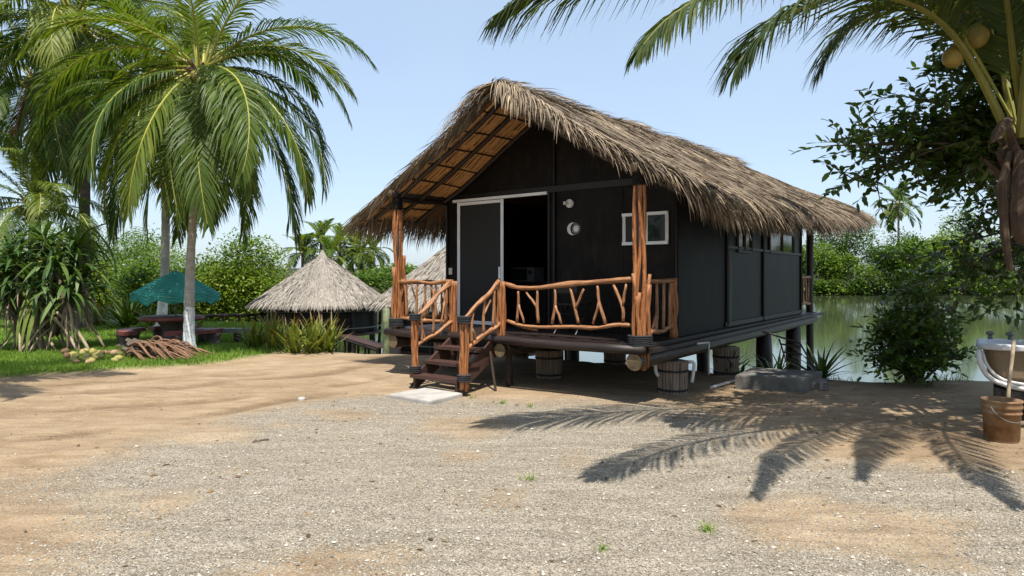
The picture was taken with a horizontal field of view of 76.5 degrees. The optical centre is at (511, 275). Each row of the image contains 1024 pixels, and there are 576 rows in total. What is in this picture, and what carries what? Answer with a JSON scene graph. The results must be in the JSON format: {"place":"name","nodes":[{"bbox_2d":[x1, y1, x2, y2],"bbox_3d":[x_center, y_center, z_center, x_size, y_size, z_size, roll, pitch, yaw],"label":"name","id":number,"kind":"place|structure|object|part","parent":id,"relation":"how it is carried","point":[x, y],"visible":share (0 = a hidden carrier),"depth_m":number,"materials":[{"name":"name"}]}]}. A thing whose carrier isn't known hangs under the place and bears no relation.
{"place":"outdoors","nodes":[
{"label":"outdoors","id":0,"kind":"place"},
{"bbox_2d":[0,319,298,378],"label":"grass","id":1,"kind":"structure","parent":0,"point":[57,359],"depth_m":13.04,"materials":[{"name":"green plant"}]},
{"bbox_2d":[0,0,1015,268],"label":"sky","id":2,"kind":"structure","parent":0,"point":[427,55],"materials":[{"name":"blue"}]},
{"bbox_2d":[0,268,1023,575],"bbox_3d":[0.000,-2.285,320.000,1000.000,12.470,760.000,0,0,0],"label":"ground","id":3,"kind":"structure","parent":0,"point":[198,396],"depth_m":5.48,"materials":[{"name":"beige sand"}]},
{"bbox_2d":[0,0,108,261],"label":"coconut palm","id":4,"kind":"object","parent":3,"relation":"on","point":[11,127],"visible":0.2,"depth_m":22.50,"materials":[{"name":"green plant"}]},
{"bbox_2d":[0,131,125,297],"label":"coconut palm","id":5,"kind":"object","parent":3,"relation":"on","point":[58,203],"visible":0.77,"depth_m":18.50,"materials":[{"name":"green plant"}]},
{"bbox_2d":[0,217,126,352],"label":"screw pine","id":6,"kind":"object","parent":3,"relation":"on","point":[37,317],"visible":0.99,"depth_m":13.71,"materials":[{"name":"green plant"}]},
{"bbox_2d":[60,348,70,353],"bbox_3d":[-8.783,1.491,12.776,0.155,0.146,0.180,-17,1,-18],"label":"coconut husk","id":7,"kind":"object","parent":3,"relation":"on","point":[64,350],"visible":0.63,"depth_m":12.72,"materials":[{"name":"brown plant"}]},
{"bbox_2d":[63,352,70,358],"bbox_3d":[-8.439,1.514,12.315,0.128,0.127,0.161,14,-3,-35],"label":"coconut husk","id":8,"kind":"object","parent":3,"relation":"on","point":[66,355],"visible":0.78,"depth_m":12.27,"materials":[{"name":"brown plant"}]},
{"bbox_2d":[70,353,78,357],"bbox_3d":[-8.234,1.515,12.229,0.141,0.144,0.184,3,14,-7],"label":"coconut husk","id":9,"kind":"object","parent":3,"relation":"on","point":[75,355],"visible":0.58,"depth_m":12.19,"materials":[{"name":"plant"}]},
{"bbox_2d":[72,359,80,363],"bbox_3d":[-7.816,1.541,11.654,0.109,0.103,0.120,0,0,-9],"label":"coconut husk","id":10,"kind":"object","parent":3,"relation":"on","point":[75,361],"visible":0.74,"depth_m":11.62,"materials":[{"name":"brown plant"}]},
{"bbox_2d":[88,357,95,364],"bbox_3d":[-7.539,1.528,11.659,0.135,0.128,0.139,0,0,-37],"label":"coconut husk","id":11,"kind":"object","parent":3,"relation":"on","point":[92,360],"visible":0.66,"depth_m":11.63,"materials":[{"name":"yellow plant"}]},
{"bbox_2d":[88,302,112,324],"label":"sword leaf plant","id":12,"kind":"object","parent":3,"relation":"on","point":[99,320],"visible":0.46,"depth_m":20.68,"materials":[{"name":"green plant"}]},
{"bbox_2d":[96,352,104,359],"bbox_3d":[-7.815,1.530,12.325,0.173,0.136,0.148,15,-8,16],"label":"coconut husk","id":13,"kind":"object","parent":3,"relation":"on","point":[100,355],"visible":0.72,"depth_m":12.29,"materials":[{"name":"green plant"}]},
{"bbox_2d":[0,0,226,328],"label":"coconut palm","id":14,"kind":"object","parent":3,"relation":"on","point":[57,47],"visible":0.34,"depth_m":19.14,"materials":[{"name":"green plant"}]},
{"bbox_2d":[110,350,117,355],"bbox_3d":[-7.828,1.528,12.782,0.138,0.148,0.174,-7,-18,-24],"label":"coconut husk","id":15,"kind":"object","parent":3,"relation":"on","point":[113,352],"visible":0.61,"depth_m":12.73,"materials":[{"name":"yellow plant"}]},
{"bbox_2d":[55,254,177,319],"bbox_3d":[-19.792,1.195,32.035,6.625,4.556,5.078,0,0,0],"label":"mangrove tree","id":16,"kind":"object","parent":3,"relation":"on","point":[102,298],"visible":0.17,"depth_m":31.22,"materials":[{"name":"green plant"}]},
{"bbox_2d":[116,327,145,347],"bbox_3d":[-8.777,1.426,14.901,0.492,0.400,1.440,0,0,-20],"label":"bench","id":17,"kind":"object","parent":3,"relation":"on","point":[122,335],"visible":0.81,"depth_m":14.42,"materials":[{"name":"red paint"}]},
{"bbox_2d":[91,284,172,327],"bbox_3d":[-11.836,0.952,19.935,2.304,1.466,2.244,0,0,23],"label":"sword leaf plant","id":18,"kind":"object","parent":3,"relation":"on","point":[124,312],"visible":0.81,"depth_m":19.86,"materials":[{"name":"green plant"}]},
{"bbox_2d":[130,301,174,328],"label":"sword leaf plant","id":19,"kind":"object","parent":3,"relation":"on","point":[147,324],"visible":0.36,"depth_m":19.39,"materials":[{"name":"green plant"}]},
{"bbox_2d":[20,0,296,325],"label":"coconut palm","id":20,"kind":"object","parent":3,"relation":"on","point":[162,307],"visible":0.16,"depth_m":17.12,"materials":[{"name":"green plant"}]},
{"bbox_2d":[122,335,216,360],"bbox_3d":[-6.796,1.463,12.760,1.780,0.532,1.284,0,0,0],"label":"dry frond heap","id":21,"kind":"object","parent":3,"relation":"on","point":[160,348],"visible":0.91,"depth_m":12.62,"materials":[{"name":"brown plant"}]},
{"bbox_2d":[138,314,203,339],"bbox_3d":[-7.956,1.284,15.200,1.380,0.705,1.380,0,0,0],"label":"picnic table","id":22,"kind":"object","parent":3,"relation":"on","point":[173,322],"visible":0.69,"depth_m":14.96,"materials":[{"name":"red paint"}]},
{"bbox_2d":[130,269,219,315],"bbox_3d":[-7.862,0.380,15.200,1.887,1.102,1.887,0,0,0],"label":"umbrella","id":23,"kind":"object","parent":22,"relation":"on","point":[168,288],"visible":0.89,"depth_m":14.63,"materials":[{"name":"teal fabric"}]},
{"bbox_2d":[148,325,198,339],"bbox_3d":[-8.342,1.426,16.029,1.120,0.400,0.410,0,0,-25],"label":"bench","id":24,"kind":"object","parent":3,"relation":"on","point":[156,330],"visible":0.25,"depth_m":15.77,"materials":[{"name":"red paint"}]},
{"bbox_2d":[164,328,223,344],"bbox_3d":[-7.165,1.426,14.761,0.511,0.400,1.522,0,0,29],"label":"bench","id":25,"kind":"object","parent":3,"relation":"on","point":[213,334],"visible":0.64,"depth_m":14.80,"materials":[{"name":"red paint"}]},
{"bbox_2d":[15,0,379,347],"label":"coconut palm","id":26,"kind":"object","parent":3,"relation":"on","point":[205,87],"visible":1,"depth_m":13.37,"materials":[{"name":"green plant"}]},
{"bbox_2d":[177,311,221,335],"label":"sword leaf plant","id":27,"kind":"object","parent":3,"relation":"on","point":[200,324],"visible":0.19,"depth_m":17.03,"materials":[{"name":"green plant"}]},
{"bbox_2d":[195,328,247,342],"bbox_3d":[-6.903,1.450,15.400,1.150,0.420,0.320,0,0,0],"label":"plank bench","id":28,"kind":"object","parent":3,"relation":"on","point":[201,337],"visible":0.38,"depth_m":15.27,"materials":[{"name":"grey wood"}]},
{"bbox_2d":[226,315,270,348],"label":"sword leaf plant","id":29,"kind":"object","parent":3,"relation":"on","point":[256,341],"visible":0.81,"depth_m":14.02,"materials":[{"name":"green plant"}]},
{"bbox_2d":[240,309,299,348],"bbox_3d":[-5.161,1.129,14.089,1.373,0.976,1.292,0,0,-33],"label":"sword leaf plant","id":30,"kind":"object","parent":3,"relation":"on","point":[273,340],"visible":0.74,"depth_m":14.00,"materials":[{"name":"green plant"}]},
{"bbox_2d":[263,313,322,352],"bbox_3d":[-4.691,1.185,13.999,1.248,1.001,1.503,0,0,0],"label":"sword leaf plant","id":31,"kind":"object","parent":3,"relation":"on","point":[290,346],"visible":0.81,"depth_m":13.84,"materials":[{"name":"green plant"}]},
{"bbox_2d":[279,232,323,278],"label":"coconut palm","id":32,"kind":"object","parent":3,"relation":"on","point":[293,262],"visible":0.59,"depth_m":71.36,"materials":[{"name":"green plant"}]},
{"bbox_2d":[280,312,336,353],"bbox_3d":[-4.360,1.200,13.853,1.475,0.962,1.245,0,0,-33],"label":"sword leaf plant","id":33,"kind":"object","parent":3,"relation":"on","point":[315,340],"visible":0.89,"depth_m":13.79,"materials":[{"name":"green plant"}]},
{"bbox_2d":[300,218,343,263],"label":"coconut palm","id":34,"kind":"object","parent":3,"relation":"on","point":[322,227],"visible":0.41,"depth_m":73.44,"materials":[{"name":"green plant"}]},
{"bbox_2d":[306,308,352,352],"bbox_3d":[-3.926,1.151,14.015,1.255,1.061,1.269,0,0,-31],"label":"sword leaf plant","id":35,"kind":"object","parent":3,"relation":"on","point":[328,344],"visible":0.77,"depth_m":14.01,"materials":[{"name":"green plant"}]},
{"bbox_2d":[305,233,358,271],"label":"coconut palm","id":36,"kind":"object","parent":3,"relation":"on","point":[329,250],"visible":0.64,"depth_m":69.47,"materials":[{"name":"green plant"}]},
{"bbox_2d":[319,223,367,263],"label":"coconut palm","id":37,"kind":"object","parent":3,"relation":"on","point":[336,228],"visible":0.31,"depth_m":77.31,"materials":[{"name":"green plant"}]},
{"bbox_2d":[341,226,371,273],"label":"coconut palm","id":38,"kind":"object","parent":3,"relation":"on","point":[354,244],"visible":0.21,"depth_m":78.79,"materials":[{"name":"green plant"}]},
{"bbox_2d":[341,231,387,273],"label":"coconut palm","id":39,"kind":"object","parent":3,"relation":"on","point":[364,258],"visible":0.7,"depth_m":73.47,"materials":[{"name":"green plant"}]},
{"bbox_2d":[351,233,392,271],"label":"coconut palm","id":40,"kind":"object","parent":3,"relation":"on","point":[375,252],"visible":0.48,"depth_m":78.75,"materials":[{"name":"green plant"}]},
{"bbox_2d":[388,387,461,404],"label":"step slab","id":41,"kind":"structure","parent":3,"relation":"on","point":[429,396],"depth_m":8.67,"materials":[{"name":"concrete"}]},
{"bbox_2d":[0,203,1023,319],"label":"mangrove forest","id":42,"kind":"object","parent":3,"relation":"on","point":[831,269],"visible":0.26,"depth_m":94.74,"materials":[{"name":"green plant"}]},
{"bbox_2d":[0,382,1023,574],"bbox_3d":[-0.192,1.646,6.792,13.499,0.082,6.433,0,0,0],"label":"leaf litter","id":43,"kind":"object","parent":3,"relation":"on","point":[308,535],"visible":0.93,"depth_m":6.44,"materials":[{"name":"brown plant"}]},
{"bbox_2d":[516,472,541,480],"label":"grass tuft","id":44,"kind":"object","parent":3,"relation":"on","point":[533,476],"visible":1,"depth_m":5.24,"materials":[{"name":"green plant"}]},
{"bbox_2d":[585,535,614,554],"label":"grass tuft","id":45,"kind":"object","parent":3,"relation":"on","point":[602,547],"visible":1,"depth_m":3.90,"materials":[{"name":"green plant"}]},
{"bbox_2d":[338,77,882,394],"bbox_3d":[2.812,0.480,13.548,7.431,7.351,11.770,0,0,37],"label":"thatched cabin","id":46,"kind":"object","parent":3,"relation":"on","point":[670,253],"visible":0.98,"depth_m":10.33,"materials":[{"name":"black paint"}]},
{"bbox_2d":[452,192,547,324],"bbox_3d":[-0.245,-0.261,11.190,2.043,2.223,0.089,0,0,37],"label":"sliding door","id":47,"kind":"structure","parent":46,"relation":"in","point":[479,223],"depth_m":11.45,"materials":[{"name":"black metal"}]},
{"bbox_2d":[505,281,547,322],"bbox_3d":[0.319,0.490,12.569,1.260,0.760,0.600,0,0,37],"label":"counter","id":48,"kind":"object","parent":46,"relation":"on","point":[528,308],"visible":0.46,"depth_m":12.24,"materials":[{"name":"brown wood"}]},
{"bbox_2d":[513,267,543,281],"bbox_3d":[0.311,-0.030,12.559,0.500,0.270,0.365,0,0,37],"label":"microwave","id":49,"kind":"object","parent":48,"relation":"on","point":[530,274],"visible":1,"depth_m":12.41,"materials":[{"name":"grey metal"}]},
{"bbox_3d":[0.156,-0.030,12.468,0.320,0.220,0.012,0,0,37],"label":"door","id":50,"kind":"part","parent":49,"relation":"part of","materials":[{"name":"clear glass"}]},
{"bbox_2d":[563,199,573,207],"bbox_3d":[0.891,-1.154,10.315,0.149,0.134,0.114,0,0,37],"label":"wall lamp","id":51,"kind":"object","parent":46,"relation":"attached to","point":[568,203],"visible":1,"depth_m":10.31,"materials":[{"name":"white plastic"}]},
{"bbox_2d":[567,223,580,234],"bbox_3d":[0.984,-0.750,10.305,0.252,0.200,0.014,0,0,37],"label":"wall ornament","id":52,"kind":"object","parent":46,"relation":"attached to","point":[576,228],"depth_m":10.32,"materials":[{"name":"white plastic"}]},
{"bbox_2d":[553,282,594,335],"bbox_3d":[0.923,0.476,9.752,0.444,0.786,0.520,0,0,37],"label":"folding chair","id":53,"kind":"object","parent":46,"relation":"on","point":[567,290],"visible":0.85,"depth_m":9.65,"materials":[{"name":"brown wood"}]},
{"bbox_2d":[622,211,668,244],"bbox_3d":[1.955,-0.698,9.561,0.742,0.475,0.060,0,0,37],"label":"window","id":54,"kind":"structure","parent":46,"relation":"in","point":[657,222],"depth_m":9.49,"materials":[{"name":"white metal"}]},
{"bbox_2d":[737,227,752,252],"bbox_3d":[4.162,-0.642,11.619,0.050,0.455,0.820,0,0,37],"label":"side window","id":55,"kind":"structure","parent":46,"relation":"in","point":[747,241],"depth_m":11.60,"materials":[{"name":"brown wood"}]},
{"bbox_2d":[769,230,794,254],"bbox_3d":[5.665,-0.686,13.621,0.050,0.455,1.913,0,0,37],"label":"side window","id":56,"kind":"structure","parent":46,"relation":"in","point":[786,245],"depth_m":13.60,"materials":[{"name":"clear glass"}]},
{"bbox_2d":[699,518,719,533],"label":"grass tuft","id":57,"kind":"object","parent":3,"relation":"on","point":[707,527],"visible":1,"depth_m":4.25,"materials":[{"name":"green plant"}]},
{"bbox_2d":[710,379,734,388],"bbox_3d":[3.181,1.627,9.788,0.044,0.048,0.783,0,0,43],"label":"loose pipe","id":58,"kind":"object","parent":3,"relation":"on","point":[722,384],"visible":0.89,"depth_m":9.74,"materials":[{"name":"white plastic"}]},
{"bbox_2d":[699,345,762,374],"bbox_3d":[3.713,1.450,10.966,1.082,0.622,1.041,0,0,-16],"label":"bank plant","id":59,"kind":"object","parent":3,"relation":"on","point":[742,368],"visible":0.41,"depth_m":10.94,"materials":[{"name":"green plant"}]},
{"bbox_2d":[476,0,1023,270],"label":"coconut palm","id":60,"kind":"object","parent":3,"relation":"on","point":[987,18],"visible":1,"depth_m":6.17,"materials":[{"name":"green plant"}]},
{"bbox_2d":[739,348,798,369],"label":"bank plant","id":61,"kind":"object","parent":3,"relation":"on","point":[780,361],"visible":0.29,"depth_m":10.80,"materials":[{"name":"green plant"}]},
{"bbox_2d":[735,367,821,392],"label":"concrete slab","id":62,"kind":"structure","parent":3,"relation":"on","point":[784,380],"depth_m":9.45,"materials":[{"name":"grey concrete"}]},
{"bbox_2d":[761,331,816,371],"bbox_3d":[4.291,1.160,10.088,0.798,0.596,0.307,0,0,36],"label":"metal frame","id":63,"kind":"object","parent":62,"relation":"on","point":[787,357],"visible":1,"depth_m":10.11,"materials":[{"name":"black metal"}]},
{"bbox_2d":[783,342,857,379],"bbox_3d":[5.014,1.351,10.387,1.230,0.719,1.283,0,0,-31],"label":"agave plant","id":64,"kind":"object","parent":3,"relation":"on","point":[822,366],"visible":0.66,"depth_m":10.41,"materials":[{"name":"green plant"}]},
{"bbox_2d":[812,378,828,390],"bbox_3d":[4.497,1.595,9.605,0.299,0.110,0.419,0,0,21],"label":"concrete block","id":65,"kind":"object","parent":3,"relation":"on","point":[820,384],"depth_m":9.41,"materials":[{"name":"grey concrete"}]},
{"bbox_2d":[871,178,927,278],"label":"coconut palm","id":66,"kind":"object","parent":3,"relation":"on","point":[894,214],"visible":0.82,"depth_m":103.68,"materials":[{"name":"green plant"}]},
{"bbox_2d":[780,0,1023,344],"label":"shade tree","id":67,"kind":"object","parent":3,"relation":"on","point":[957,145],"visible":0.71,"depth_m":8.66,"materials":[{"name":"green plant"}]},
{"bbox_2d":[846,256,978,388],"bbox_3d":[6.292,0.704,10.078,2.200,2.098,1.444,0,0,-30],"label":"bush","id":68,"kind":"object","parent":3,"relation":"on","point":[931,354],"visible":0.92,"depth_m":9.84,"materials":[{"name":"green plant"}]},
{"bbox_2d":[976,331,1023,420],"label":"boat","id":69,"kind":"object","parent":3,"relation":"on","point":[994,354],"visible":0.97,"depth_m":7.53,"materials":[{"name":"white plastic"}]},
{"bbox_2d":[980,396,1023,443],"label":"bucket","id":70,"kind":"object","parent":3,"relation":"on","point":[1002,417],"visible":1,"depth_m":6.45,"materials":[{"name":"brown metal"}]},
{"bbox_2d":[1006,341,1015,397],"bbox_3d":[5.129,1.157,6.699,0.376,0.961,0.042,0,0,-40],"label":"stick","id":71,"kind":"object","parent":70,"relation":"in","point":[1010,370],"visible":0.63,"depth_m":6.73,"materials":[{"name":"beige wood"}]},
{"bbox_2d":[0,396,1023,575],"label":"gravel","id":72,"kind":"structure","parent":0,"point":[603,535],"depth_m":4.53,"materials":[{"name":"beige gravel"}]},
{"bbox_2d":[298,295,1023,381],"bbox_3d":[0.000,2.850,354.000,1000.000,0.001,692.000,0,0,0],"label":"water","id":73,"kind":"structure","parent":0,"point":[837,318],"depth_m":31.12,"materials":[{"name":"green liquid"}]},
{"bbox_2d":[100,254,246,322],"bbox_3d":[-15.544,1.185,30.083,7.115,4.622,5.282,0,0,0],"label":"mangrove tree","id":74,"kind":"object","parent":73,"relation":"in","point":[132,278],"visible":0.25,"depth_m":29.00,"materials":[{"name":"green plant"}]},
{"bbox_2d":[203,313,265,322],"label":"jetty","id":75,"kind":"object","parent":73,"relation":"in","point":[222,316],"visible":0.12,"depth_m":24.69,"materials":[{"name":"brown wood"}]},
{"bbox_2d":[195,227,293,322],"bbox_3d":[-11.791,0.726,28.885,5.447,5.714,4.522,0,0,0],"label":"mangrove tree","id":76,"kind":"object","parent":73,"relation":"in","point":[252,285],"visible":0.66,"depth_m":28.03,"materials":[{"name":"green plant"}]},
{"bbox_2d":[246,250,381,351],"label":"palapa","id":77,"kind":"structure","parent":73,"relation":"in","point":[323,283],"depth_m":24.38,"materials":[{"name":"beige plant"}]},
{"bbox_2d":[335,334,382,353],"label":"jetty","id":78,"kind":"object","parent":73,"relation":"in","point":[368,345],"visible":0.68,"depth_m":20.85,"materials":[{"name":"brown wood"}]},
{"bbox_2d":[382,308,389,353],"bbox_3d":[-2.997,2.207,15.504,0.199,2.890,0.187,0,0,0],"label":"bamboo post","id":79,"kind":"object","parent":73,"relation":"in","point":[386,317],"visible":0.35,"depth_m":15.43,"materials":[{"name":"wood"}]},
{"bbox_2d":[388,307,400,353],"bbox_3d":[-2.813,2.185,15.600,0.270,2.880,0.270,0,0,0],"label":"square post","id":80,"kind":"object","parent":73,"relation":"in","point":[396,350],"visible":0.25,"depth_m":15.48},
{"bbox_2d":[366,246,567,359],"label":"palapa","id":81,"kind":"structure","parent":73,"relation":"on","point":[433,267],"depth_m":19.52,"materials":[{"name":"beige plant"}]},
{"bbox_2d":[740,368,978,381],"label":"bank grass","id":82,"kind":"structure","parent":0,"point":[955,379],"depth_m":10.29,"materials":[{"name":"plant"}]}
]}

